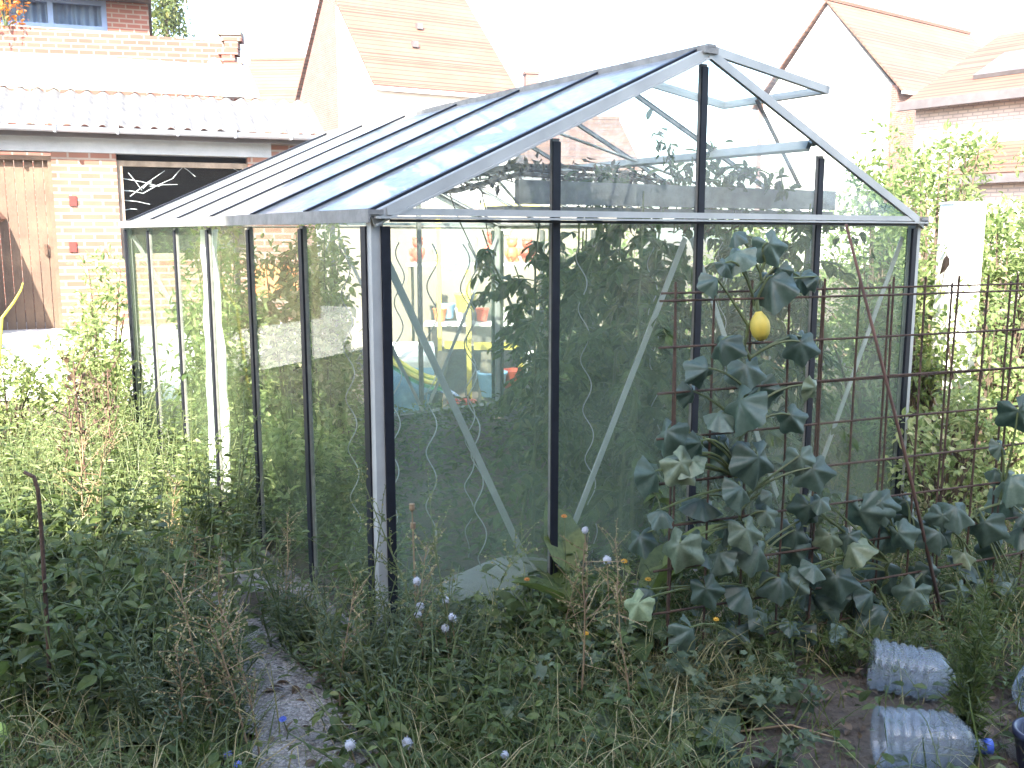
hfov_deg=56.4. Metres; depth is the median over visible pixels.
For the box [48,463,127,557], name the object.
leafy weed
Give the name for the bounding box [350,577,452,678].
narrow leaved weed
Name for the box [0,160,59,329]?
door
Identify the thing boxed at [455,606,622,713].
lobed weed
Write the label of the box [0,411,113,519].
leafy weed
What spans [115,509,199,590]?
narrow leaved weed
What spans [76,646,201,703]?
narrow leaved weed
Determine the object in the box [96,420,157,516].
tall weed
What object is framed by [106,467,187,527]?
tall weed
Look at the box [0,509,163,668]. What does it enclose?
leafy weed
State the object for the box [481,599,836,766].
dry grass clump
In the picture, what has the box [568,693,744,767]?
weed
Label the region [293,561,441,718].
narrow leaved weed
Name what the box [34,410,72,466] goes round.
tall weed
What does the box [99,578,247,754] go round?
narrow leaved weed
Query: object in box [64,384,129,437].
tall weed
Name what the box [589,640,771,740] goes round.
lobed weed
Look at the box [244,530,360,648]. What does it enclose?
narrow leaved weed
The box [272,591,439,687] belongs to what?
weed
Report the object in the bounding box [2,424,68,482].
tall weed
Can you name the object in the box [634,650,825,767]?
lobed weed
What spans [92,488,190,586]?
narrow leaved weed
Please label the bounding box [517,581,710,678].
lobed weed
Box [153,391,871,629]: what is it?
floor weeds
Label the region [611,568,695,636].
weed
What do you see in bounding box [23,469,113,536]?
leafy weed
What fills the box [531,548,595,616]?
weed
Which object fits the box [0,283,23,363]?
arching shoot
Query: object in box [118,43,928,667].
greenhouse
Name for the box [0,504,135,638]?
leafy weed
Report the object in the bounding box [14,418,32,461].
tall weed
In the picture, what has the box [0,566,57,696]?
leafy weed
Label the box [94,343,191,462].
tall weed
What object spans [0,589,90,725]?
leafy weed
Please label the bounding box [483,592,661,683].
weed
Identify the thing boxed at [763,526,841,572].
ragged weed
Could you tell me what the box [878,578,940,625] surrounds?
ragged weed
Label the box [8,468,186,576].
leafy weed
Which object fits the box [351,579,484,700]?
narrow leaved weed
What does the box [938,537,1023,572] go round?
ragged weed
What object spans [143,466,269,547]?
narrow leaved weed
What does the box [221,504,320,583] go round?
narrow leaved weed
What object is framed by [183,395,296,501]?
plant
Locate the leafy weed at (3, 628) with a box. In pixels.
[0,573,133,674]
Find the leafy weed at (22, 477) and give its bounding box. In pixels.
[0,420,110,523]
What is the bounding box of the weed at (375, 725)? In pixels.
[288,643,476,767]
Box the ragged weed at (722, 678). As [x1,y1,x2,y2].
[668,611,738,695]
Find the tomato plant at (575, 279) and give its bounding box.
[539,227,652,514]
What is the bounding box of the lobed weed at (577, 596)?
[541,587,658,675]
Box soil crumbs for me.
[686,648,1023,767]
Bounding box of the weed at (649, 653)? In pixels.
[562,629,667,671]
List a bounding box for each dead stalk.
[48,367,100,494]
[54,344,109,491]
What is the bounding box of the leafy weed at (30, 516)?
[26,451,133,544]
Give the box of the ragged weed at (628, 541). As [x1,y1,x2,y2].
[609,509,716,595]
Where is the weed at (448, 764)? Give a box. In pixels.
[375,683,476,767]
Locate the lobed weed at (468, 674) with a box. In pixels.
[453,657,580,730]
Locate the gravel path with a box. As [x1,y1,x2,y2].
[178,576,378,767]
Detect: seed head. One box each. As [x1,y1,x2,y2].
[344,739,355,765]
[402,736,412,754]
[413,576,420,626]
[414,611,422,683]
[416,602,424,680]
[441,624,448,662]
[442,597,450,654]
[448,613,456,644]
[500,750,508,767]
[582,526,587,607]
[603,555,610,607]
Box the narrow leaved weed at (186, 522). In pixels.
[142,505,210,558]
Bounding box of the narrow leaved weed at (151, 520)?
[114,494,219,554]
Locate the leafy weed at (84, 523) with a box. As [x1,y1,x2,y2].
[0,463,142,597]
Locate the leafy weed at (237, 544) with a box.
[207,487,262,556]
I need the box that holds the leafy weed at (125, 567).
[24,507,223,635]
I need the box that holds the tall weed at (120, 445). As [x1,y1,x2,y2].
[93,412,131,474]
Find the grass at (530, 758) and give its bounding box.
[0,352,1023,767]
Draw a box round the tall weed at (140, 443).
[102,379,159,491]
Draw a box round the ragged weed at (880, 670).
[858,621,925,684]
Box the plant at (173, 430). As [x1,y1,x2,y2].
[152,422,271,497]
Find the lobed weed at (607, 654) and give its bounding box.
[563,569,696,666]
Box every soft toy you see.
[409,237,424,261]
[484,232,490,248]
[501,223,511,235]
[504,237,519,261]
[520,238,534,261]
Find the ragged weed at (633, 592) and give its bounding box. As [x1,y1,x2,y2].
[614,570,691,615]
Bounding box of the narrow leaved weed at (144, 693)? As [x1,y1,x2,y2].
[105,599,227,759]
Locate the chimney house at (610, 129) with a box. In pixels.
[515,70,643,205]
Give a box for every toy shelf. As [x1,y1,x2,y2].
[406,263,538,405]
[424,321,511,340]
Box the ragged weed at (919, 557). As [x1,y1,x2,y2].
[909,512,977,565]
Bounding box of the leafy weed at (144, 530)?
[1,514,189,665]
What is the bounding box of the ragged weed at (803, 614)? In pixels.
[799,547,855,659]
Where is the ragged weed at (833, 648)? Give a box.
[819,615,877,676]
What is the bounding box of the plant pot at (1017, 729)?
[1012,717,1023,767]
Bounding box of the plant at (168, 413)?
[127,381,202,450]
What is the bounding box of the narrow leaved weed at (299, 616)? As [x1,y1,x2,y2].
[265,582,330,642]
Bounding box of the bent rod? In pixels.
[23,471,53,735]
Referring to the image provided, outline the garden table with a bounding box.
[236,295,349,348]
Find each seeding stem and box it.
[46,410,114,555]
[60,416,131,537]
[142,623,212,741]
[160,561,225,732]
[161,470,195,561]
[166,604,265,760]
[174,519,226,602]
[183,545,260,715]
[194,593,269,754]
[265,507,302,609]
[318,564,371,705]
[330,447,431,658]
[357,484,409,644]
[396,468,466,656]
[396,527,456,649]
[477,519,542,664]
[546,556,604,634]
[548,532,623,709]
[591,556,647,731]
[595,518,635,624]
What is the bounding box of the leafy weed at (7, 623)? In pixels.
[0,573,113,661]
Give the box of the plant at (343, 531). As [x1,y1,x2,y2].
[304,488,367,564]
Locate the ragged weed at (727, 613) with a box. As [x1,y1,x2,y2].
[714,576,768,655]
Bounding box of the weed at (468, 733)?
[454,690,532,767]
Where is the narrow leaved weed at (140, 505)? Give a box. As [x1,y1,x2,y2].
[65,481,181,549]
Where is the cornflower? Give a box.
[279,715,288,739]
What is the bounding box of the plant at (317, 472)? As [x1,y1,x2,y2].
[284,452,327,490]
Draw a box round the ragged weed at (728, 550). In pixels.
[702,524,745,583]
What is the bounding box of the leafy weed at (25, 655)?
[0,488,205,713]
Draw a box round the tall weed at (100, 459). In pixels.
[59,434,121,489]
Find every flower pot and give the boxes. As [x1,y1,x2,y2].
[433,308,446,320]
[455,308,465,320]
[475,308,488,320]
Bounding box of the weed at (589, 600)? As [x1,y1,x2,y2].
[573,583,612,632]
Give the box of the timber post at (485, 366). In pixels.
[477,351,491,418]
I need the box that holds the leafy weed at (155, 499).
[134,473,200,529]
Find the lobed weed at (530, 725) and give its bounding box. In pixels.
[444,666,543,731]
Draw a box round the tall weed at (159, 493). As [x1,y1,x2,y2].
[128,457,186,528]
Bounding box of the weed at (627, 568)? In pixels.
[567,565,688,631]
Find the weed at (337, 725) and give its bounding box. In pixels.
[305,636,469,767]
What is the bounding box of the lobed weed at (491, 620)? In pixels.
[389,617,501,679]
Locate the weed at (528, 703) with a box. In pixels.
[462,661,580,735]
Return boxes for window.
[0,0,107,30]
[116,160,249,258]
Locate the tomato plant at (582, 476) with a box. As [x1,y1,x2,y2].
[495,231,637,539]
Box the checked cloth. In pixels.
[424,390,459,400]
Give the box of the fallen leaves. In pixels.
[246,568,1023,767]
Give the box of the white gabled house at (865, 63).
[751,0,980,268]
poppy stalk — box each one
[409,503,416,642]
[410,522,415,588]
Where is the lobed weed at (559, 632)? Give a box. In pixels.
[429,617,563,658]
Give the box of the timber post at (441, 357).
[428,351,447,408]
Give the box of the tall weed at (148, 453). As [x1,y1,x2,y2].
[107,421,171,499]
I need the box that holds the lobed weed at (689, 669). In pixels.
[537,615,707,731]
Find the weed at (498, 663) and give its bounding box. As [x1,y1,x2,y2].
[469,646,540,692]
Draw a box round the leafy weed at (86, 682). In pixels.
[3,550,185,738]
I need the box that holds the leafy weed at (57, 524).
[0,509,100,580]
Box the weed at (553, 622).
[498,591,671,709]
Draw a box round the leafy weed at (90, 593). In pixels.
[67,556,234,681]
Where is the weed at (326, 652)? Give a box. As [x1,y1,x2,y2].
[315,631,439,718]
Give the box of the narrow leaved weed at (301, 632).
[267,569,359,664]
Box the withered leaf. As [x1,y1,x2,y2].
[939,254,949,294]
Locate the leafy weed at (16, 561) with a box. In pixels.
[0,523,154,699]
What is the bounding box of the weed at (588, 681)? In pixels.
[506,648,607,738]
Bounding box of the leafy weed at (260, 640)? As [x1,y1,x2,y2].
[122,560,266,677]
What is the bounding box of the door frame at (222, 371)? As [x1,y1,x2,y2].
[200,229,231,492]
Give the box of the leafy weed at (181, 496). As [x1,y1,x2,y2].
[108,461,230,577]
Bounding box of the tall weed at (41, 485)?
[27,416,135,520]
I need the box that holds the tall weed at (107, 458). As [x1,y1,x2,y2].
[86,436,128,482]
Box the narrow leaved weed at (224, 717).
[173,677,254,749]
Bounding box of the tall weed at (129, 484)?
[77,465,145,508]
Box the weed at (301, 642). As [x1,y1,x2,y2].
[287,607,346,667]
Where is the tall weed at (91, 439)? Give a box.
[55,395,159,485]
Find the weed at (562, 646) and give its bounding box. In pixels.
[538,605,663,670]
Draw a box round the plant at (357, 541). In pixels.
[288,491,367,601]
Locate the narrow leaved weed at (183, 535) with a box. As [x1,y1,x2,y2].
[163,502,213,569]
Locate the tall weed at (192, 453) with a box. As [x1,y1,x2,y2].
[181,389,284,540]
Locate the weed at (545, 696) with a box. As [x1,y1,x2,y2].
[505,636,621,711]
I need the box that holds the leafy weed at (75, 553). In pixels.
[18,541,220,703]
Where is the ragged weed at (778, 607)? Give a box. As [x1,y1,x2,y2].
[745,580,820,629]
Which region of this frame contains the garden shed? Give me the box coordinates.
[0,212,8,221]
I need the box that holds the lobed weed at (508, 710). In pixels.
[500,677,680,767]
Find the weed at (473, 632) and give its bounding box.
[446,597,537,654]
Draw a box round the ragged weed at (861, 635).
[843,611,876,656]
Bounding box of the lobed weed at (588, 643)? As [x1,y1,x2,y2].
[511,561,646,670]
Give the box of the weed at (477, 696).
[448,681,578,723]
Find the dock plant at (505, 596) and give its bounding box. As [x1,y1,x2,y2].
[478,584,613,667]
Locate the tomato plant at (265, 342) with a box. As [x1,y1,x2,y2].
[231,305,300,498]
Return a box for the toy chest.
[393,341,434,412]
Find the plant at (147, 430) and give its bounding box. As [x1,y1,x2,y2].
[117,406,190,457]
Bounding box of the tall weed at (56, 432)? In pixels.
[24,393,92,478]
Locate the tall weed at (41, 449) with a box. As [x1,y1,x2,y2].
[0,412,59,492]
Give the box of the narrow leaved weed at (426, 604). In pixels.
[370,561,473,670]
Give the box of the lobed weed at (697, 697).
[584,660,708,736]
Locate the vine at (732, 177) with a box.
[424,109,875,512]
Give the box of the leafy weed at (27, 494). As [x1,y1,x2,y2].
[20,484,113,560]
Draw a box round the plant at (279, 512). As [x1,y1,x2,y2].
[258,473,330,550]
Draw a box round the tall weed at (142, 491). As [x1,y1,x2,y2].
[79,449,183,526]
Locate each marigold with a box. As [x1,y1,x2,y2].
[524,578,529,633]
[561,514,566,589]
[621,559,626,592]
[713,617,718,688]
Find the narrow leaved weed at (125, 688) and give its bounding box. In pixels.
[105,644,169,729]
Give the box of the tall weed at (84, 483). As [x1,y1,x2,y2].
[68,401,164,504]
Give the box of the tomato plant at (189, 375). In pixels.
[176,349,233,475]
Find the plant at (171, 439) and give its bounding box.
[158,393,230,461]
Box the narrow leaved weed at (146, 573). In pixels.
[119,548,174,599]
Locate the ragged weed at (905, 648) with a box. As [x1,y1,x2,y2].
[883,600,952,681]
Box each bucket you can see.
[441,303,455,318]
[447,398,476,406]
[454,293,477,312]
[477,370,507,397]
[504,368,523,387]
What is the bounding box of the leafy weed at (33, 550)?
[0,513,62,607]
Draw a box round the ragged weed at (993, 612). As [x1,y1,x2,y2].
[943,560,1023,664]
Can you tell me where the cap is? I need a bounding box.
[980,738,993,754]
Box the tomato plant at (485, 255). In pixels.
[467,205,623,516]
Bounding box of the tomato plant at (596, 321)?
[539,272,615,418]
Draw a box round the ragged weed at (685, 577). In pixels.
[600,568,739,614]
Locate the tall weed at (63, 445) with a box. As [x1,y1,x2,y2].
[35,409,100,487]
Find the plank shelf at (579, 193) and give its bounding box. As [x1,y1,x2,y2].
[487,180,835,214]
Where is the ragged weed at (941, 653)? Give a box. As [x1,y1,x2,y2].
[921,591,1022,689]
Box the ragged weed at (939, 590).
[902,540,968,624]
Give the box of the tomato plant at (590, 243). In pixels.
[566,224,691,434]
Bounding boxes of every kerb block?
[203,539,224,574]
[216,556,273,614]
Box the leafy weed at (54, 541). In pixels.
[0,485,64,616]
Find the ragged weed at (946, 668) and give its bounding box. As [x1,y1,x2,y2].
[928,633,1007,698]
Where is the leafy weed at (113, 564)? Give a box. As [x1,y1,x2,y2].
[8,503,142,681]
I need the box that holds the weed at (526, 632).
[514,615,567,645]
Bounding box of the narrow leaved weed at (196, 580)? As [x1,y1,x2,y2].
[104,531,225,634]
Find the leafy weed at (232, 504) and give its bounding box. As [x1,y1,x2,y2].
[179,450,266,572]
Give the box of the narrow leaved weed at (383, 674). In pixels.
[335,578,495,737]
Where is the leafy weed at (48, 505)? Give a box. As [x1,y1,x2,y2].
[0,468,136,536]
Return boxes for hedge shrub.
[782,111,992,381]
[813,153,934,466]
[815,119,1023,412]
[848,223,981,486]
[866,282,1023,514]
[869,378,1020,536]
[892,205,1023,463]
[979,146,1023,343]
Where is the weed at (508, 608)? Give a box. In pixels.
[486,600,607,685]
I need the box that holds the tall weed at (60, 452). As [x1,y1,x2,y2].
[0,405,93,506]
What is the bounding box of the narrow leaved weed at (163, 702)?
[107,611,255,738]
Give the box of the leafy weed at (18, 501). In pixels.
[3,479,118,599]
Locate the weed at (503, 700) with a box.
[420,634,563,730]
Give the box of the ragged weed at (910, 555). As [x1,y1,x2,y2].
[885,509,923,581]
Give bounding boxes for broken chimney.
[207,30,244,131]
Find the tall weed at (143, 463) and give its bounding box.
[116,431,198,522]
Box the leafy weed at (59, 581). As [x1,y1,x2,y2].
[0,526,63,582]
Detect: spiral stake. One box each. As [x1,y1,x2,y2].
[338,243,361,548]
[393,242,404,523]
[425,243,437,590]
[460,244,486,565]
[464,243,476,557]
[575,243,597,564]
[647,248,660,545]
[714,242,726,500]
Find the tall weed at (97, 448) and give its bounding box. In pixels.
[85,426,112,482]
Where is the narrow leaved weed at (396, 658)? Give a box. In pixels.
[335,573,491,720]
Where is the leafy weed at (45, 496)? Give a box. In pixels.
[9,476,138,552]
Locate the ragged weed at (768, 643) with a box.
[718,581,812,683]
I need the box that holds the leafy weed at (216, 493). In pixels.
[115,466,278,570]
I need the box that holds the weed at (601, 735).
[583,698,729,767]
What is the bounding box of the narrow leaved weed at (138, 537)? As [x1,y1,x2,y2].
[72,507,191,585]
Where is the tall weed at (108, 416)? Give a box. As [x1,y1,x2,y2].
[78,377,149,472]
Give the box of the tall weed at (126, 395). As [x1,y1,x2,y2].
[81,346,178,470]
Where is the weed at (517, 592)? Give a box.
[478,564,616,651]
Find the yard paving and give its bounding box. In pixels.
[0,322,295,400]
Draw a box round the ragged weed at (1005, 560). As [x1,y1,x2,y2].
[972,536,1023,585]
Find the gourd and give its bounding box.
[0,722,9,750]
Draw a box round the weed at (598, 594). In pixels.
[561,557,654,612]
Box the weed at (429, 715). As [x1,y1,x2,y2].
[419,654,524,761]
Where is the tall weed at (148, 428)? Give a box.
[112,370,180,475]
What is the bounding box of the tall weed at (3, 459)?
[0,409,44,515]
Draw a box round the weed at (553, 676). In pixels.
[511,661,631,743]
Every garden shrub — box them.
[0,344,74,451]
[31,243,170,437]
[44,305,154,459]
[525,228,714,394]
[658,208,858,378]
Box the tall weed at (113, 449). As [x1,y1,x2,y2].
[94,424,139,479]
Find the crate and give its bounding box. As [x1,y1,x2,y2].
[255,264,298,296]
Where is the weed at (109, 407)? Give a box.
[86,351,134,464]
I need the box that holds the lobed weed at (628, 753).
[575,682,678,767]
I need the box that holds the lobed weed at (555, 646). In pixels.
[522,599,617,660]
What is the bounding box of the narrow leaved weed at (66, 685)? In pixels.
[35,602,177,751]
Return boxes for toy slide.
[393,357,442,390]
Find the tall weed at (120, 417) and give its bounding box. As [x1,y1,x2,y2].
[95,391,140,460]
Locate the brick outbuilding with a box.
[0,51,323,329]
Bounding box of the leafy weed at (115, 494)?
[47,464,159,551]
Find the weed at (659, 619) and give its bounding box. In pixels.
[604,606,683,657]
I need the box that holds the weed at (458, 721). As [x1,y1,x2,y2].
[412,678,502,767]
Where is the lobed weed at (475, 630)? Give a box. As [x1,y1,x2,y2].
[425,612,523,660]
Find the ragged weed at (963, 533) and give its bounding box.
[933,496,974,549]
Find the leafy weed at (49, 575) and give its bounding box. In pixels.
[0,523,166,657]
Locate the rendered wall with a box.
[320,205,643,348]
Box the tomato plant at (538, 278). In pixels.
[495,226,568,432]
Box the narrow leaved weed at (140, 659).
[103,607,193,688]
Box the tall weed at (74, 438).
[45,407,99,471]
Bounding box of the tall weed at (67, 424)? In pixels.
[47,399,94,458]
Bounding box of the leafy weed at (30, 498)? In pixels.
[0,457,101,546]
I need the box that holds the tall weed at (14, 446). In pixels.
[0,428,34,475]
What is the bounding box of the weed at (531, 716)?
[462,642,621,767]
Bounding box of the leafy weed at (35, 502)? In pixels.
[0,464,154,591]
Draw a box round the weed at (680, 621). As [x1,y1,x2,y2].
[573,595,692,670]
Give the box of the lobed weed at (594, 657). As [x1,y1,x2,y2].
[449,598,632,682]
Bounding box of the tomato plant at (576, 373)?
[462,217,629,557]
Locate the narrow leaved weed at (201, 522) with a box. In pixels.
[134,485,248,577]
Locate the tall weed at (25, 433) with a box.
[5,410,41,458]
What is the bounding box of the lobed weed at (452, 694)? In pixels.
[447,680,584,738]
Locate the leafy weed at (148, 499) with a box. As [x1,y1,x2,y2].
[107,430,202,523]
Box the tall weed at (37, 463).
[0,411,73,499]
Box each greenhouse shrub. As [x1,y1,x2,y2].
[148,226,241,438]
[168,225,266,462]
[187,226,269,426]
[199,286,302,504]
[223,269,353,535]
[236,233,322,427]
[271,265,364,494]
[274,223,364,459]
[280,224,364,452]
[286,229,363,416]
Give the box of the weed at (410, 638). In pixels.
[355,585,551,701]
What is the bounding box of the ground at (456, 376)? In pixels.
[0,240,1023,767]
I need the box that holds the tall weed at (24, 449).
[20,423,41,471]
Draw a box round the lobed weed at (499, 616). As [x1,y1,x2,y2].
[476,585,615,658]
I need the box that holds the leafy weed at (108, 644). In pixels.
[18,530,273,698]
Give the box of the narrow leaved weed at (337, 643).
[307,562,404,692]
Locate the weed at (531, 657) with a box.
[431,638,589,722]
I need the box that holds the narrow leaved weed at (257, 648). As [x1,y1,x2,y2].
[192,594,278,684]
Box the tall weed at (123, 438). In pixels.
[90,390,149,482]
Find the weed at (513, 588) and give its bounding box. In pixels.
[511,579,631,654]
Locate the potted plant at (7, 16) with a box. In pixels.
[0,0,29,27]
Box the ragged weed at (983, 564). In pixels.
[943,536,1023,602]
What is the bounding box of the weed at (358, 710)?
[311,617,475,758]
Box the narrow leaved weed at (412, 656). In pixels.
[338,617,483,702]
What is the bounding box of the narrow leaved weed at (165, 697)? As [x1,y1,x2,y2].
[133,647,204,722]
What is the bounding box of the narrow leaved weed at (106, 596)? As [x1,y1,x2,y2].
[76,563,188,661]
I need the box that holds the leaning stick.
[845,224,949,641]
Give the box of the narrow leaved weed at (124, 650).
[68,598,191,689]
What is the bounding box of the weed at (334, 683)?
[332,615,494,709]
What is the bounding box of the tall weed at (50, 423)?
[35,404,77,454]
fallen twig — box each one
[691,605,727,661]
[740,724,850,743]
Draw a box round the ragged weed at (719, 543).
[696,519,763,583]
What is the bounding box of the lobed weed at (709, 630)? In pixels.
[660,612,804,703]
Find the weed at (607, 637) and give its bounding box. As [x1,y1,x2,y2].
[504,573,661,665]
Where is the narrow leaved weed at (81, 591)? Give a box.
[66,574,183,673]
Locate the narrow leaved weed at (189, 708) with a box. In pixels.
[83,571,235,766]
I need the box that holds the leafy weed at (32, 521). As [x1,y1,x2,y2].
[3,479,72,548]
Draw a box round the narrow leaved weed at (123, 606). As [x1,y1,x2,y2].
[58,584,213,654]
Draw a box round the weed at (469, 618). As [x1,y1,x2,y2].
[383,594,520,696]
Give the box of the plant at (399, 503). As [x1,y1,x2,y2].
[325,476,411,538]
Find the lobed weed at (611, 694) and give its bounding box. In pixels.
[546,640,628,713]
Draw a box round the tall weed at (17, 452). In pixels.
[0,401,43,506]
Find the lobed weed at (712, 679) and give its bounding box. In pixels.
[659,640,736,694]
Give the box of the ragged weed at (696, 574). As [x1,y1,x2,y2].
[686,536,768,598]
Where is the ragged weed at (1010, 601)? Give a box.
[992,561,1023,616]
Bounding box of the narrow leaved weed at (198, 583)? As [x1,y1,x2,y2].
[142,559,224,616]
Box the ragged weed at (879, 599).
[842,557,902,626]
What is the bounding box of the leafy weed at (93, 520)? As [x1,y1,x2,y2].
[5,469,174,579]
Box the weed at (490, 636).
[420,594,561,697]
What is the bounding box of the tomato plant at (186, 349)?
[172,309,205,463]
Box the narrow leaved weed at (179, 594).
[76,561,244,636]
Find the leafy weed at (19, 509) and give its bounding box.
[0,473,132,580]
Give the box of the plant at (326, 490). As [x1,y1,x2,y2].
[189,436,402,539]
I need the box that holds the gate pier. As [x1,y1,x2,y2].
[928,201,987,486]
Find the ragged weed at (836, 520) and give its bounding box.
[785,486,855,564]
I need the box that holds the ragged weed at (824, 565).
[787,549,856,602]
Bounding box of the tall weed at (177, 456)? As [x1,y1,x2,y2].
[125,395,241,522]
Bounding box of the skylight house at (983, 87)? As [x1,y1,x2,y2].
[895,31,1023,302]
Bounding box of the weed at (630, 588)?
[614,565,709,633]
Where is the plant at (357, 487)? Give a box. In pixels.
[315,457,366,522]
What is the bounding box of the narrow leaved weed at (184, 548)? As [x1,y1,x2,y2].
[158,521,212,574]
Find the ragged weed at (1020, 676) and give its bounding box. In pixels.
[995,593,1023,697]
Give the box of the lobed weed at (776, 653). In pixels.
[656,594,789,676]
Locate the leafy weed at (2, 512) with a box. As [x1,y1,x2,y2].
[0,465,24,533]
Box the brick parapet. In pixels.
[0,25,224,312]
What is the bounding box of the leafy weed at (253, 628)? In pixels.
[145,507,280,674]
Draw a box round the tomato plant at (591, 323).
[541,264,658,470]
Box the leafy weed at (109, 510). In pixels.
[59,462,139,541]
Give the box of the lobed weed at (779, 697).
[661,631,825,729]
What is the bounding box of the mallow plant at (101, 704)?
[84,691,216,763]
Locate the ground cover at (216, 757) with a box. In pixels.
[0,389,1023,767]
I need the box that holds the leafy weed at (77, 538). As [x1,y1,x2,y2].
[0,500,158,632]
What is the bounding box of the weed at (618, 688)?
[558,641,692,730]
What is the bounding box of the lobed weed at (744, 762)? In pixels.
[637,671,824,767]
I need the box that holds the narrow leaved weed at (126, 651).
[36,596,242,724]
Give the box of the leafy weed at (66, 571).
[0,482,214,648]
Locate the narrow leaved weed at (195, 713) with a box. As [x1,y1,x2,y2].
[151,668,281,761]
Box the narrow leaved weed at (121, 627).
[93,543,203,680]
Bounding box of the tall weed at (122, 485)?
[72,455,153,501]
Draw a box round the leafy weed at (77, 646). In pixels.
[0,563,233,731]
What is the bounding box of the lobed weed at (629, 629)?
[540,611,665,674]
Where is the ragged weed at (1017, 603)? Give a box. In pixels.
[977,557,1023,623]
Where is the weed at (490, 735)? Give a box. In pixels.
[436,661,524,761]
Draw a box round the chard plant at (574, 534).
[511,501,724,662]
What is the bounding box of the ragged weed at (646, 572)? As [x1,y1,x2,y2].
[626,555,681,607]
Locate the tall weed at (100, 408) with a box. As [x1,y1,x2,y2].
[63,385,126,449]
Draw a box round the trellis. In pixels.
[651,274,1023,672]
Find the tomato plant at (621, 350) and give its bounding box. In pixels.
[559,224,680,562]
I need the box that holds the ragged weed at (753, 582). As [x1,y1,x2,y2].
[733,547,787,605]
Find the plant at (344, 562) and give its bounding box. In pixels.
[288,506,452,620]
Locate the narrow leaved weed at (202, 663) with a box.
[151,625,246,702]
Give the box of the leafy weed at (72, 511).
[0,467,106,536]
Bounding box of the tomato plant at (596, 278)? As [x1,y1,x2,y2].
[537,243,626,449]
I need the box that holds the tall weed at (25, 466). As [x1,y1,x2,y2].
[0,443,51,504]
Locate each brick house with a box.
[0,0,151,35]
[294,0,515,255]
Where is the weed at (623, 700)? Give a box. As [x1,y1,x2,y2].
[494,640,698,748]
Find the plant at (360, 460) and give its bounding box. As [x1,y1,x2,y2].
[283,453,365,500]
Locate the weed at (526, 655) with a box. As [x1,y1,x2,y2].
[471,630,575,687]
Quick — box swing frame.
[436,203,539,407]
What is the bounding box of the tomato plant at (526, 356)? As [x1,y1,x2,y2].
[477,243,573,456]
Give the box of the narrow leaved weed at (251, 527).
[192,486,331,581]
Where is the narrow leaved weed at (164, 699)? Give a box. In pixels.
[94,603,265,726]
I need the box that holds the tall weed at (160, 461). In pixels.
[133,411,203,497]
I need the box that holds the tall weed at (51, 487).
[19,426,100,500]
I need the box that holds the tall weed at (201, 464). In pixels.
[166,411,223,520]
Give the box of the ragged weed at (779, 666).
[740,634,824,706]
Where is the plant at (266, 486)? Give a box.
[219,427,301,519]
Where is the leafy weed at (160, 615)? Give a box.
[50,475,284,657]
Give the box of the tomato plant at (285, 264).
[267,238,341,413]
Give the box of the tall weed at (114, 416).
[84,394,141,467]
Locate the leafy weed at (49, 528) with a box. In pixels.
[0,457,97,538]
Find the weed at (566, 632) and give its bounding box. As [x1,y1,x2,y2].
[539,576,659,696]
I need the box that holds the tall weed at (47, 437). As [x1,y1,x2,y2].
[32,411,61,471]
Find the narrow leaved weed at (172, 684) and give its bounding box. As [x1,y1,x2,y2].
[144,612,267,746]
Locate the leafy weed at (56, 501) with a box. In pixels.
[0,471,89,597]
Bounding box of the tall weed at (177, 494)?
[145,466,224,539]
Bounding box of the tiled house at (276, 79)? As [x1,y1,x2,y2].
[244,57,304,132]
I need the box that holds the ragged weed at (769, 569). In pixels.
[768,551,821,577]
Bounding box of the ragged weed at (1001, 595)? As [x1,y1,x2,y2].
[963,555,1022,628]
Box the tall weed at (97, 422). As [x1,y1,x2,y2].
[64,380,133,463]
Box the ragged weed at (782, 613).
[709,600,834,665]
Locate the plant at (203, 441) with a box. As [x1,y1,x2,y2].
[155,409,247,484]
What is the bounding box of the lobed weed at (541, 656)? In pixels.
[434,648,551,702]
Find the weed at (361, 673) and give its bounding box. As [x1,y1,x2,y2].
[345,618,463,693]
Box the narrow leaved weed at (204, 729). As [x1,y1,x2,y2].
[138,638,273,763]
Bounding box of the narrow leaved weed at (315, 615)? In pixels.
[274,580,368,651]
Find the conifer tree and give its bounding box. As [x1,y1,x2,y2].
[151,0,195,37]
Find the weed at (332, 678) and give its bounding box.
[310,585,470,699]
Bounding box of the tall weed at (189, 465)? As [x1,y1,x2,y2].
[158,432,217,506]
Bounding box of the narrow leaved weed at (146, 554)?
[98,526,182,613]
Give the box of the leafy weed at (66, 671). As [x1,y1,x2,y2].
[37,593,221,721]
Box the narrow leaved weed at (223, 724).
[106,639,259,766]
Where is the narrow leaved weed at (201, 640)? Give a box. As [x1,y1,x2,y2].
[93,598,262,728]
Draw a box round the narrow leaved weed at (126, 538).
[64,489,177,578]
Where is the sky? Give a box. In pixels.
[151,0,1023,239]
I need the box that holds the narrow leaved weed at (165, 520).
[150,495,187,568]
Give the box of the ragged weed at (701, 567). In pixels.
[686,516,767,592]
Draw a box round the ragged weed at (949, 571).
[898,541,1002,619]
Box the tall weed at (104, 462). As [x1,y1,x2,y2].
[66,436,157,519]
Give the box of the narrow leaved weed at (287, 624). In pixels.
[255,553,369,675]
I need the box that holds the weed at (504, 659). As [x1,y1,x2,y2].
[426,643,561,725]
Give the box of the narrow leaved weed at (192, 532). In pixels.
[123,490,224,573]
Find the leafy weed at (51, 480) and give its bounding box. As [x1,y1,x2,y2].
[1,478,59,534]
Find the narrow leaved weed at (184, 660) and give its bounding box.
[125,621,211,689]
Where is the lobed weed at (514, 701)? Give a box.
[497,657,585,731]
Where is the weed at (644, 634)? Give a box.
[640,604,705,645]
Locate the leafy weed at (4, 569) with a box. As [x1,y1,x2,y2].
[0,520,101,633]
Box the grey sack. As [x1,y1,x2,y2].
[434,555,546,613]
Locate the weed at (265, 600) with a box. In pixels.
[250,566,323,634]

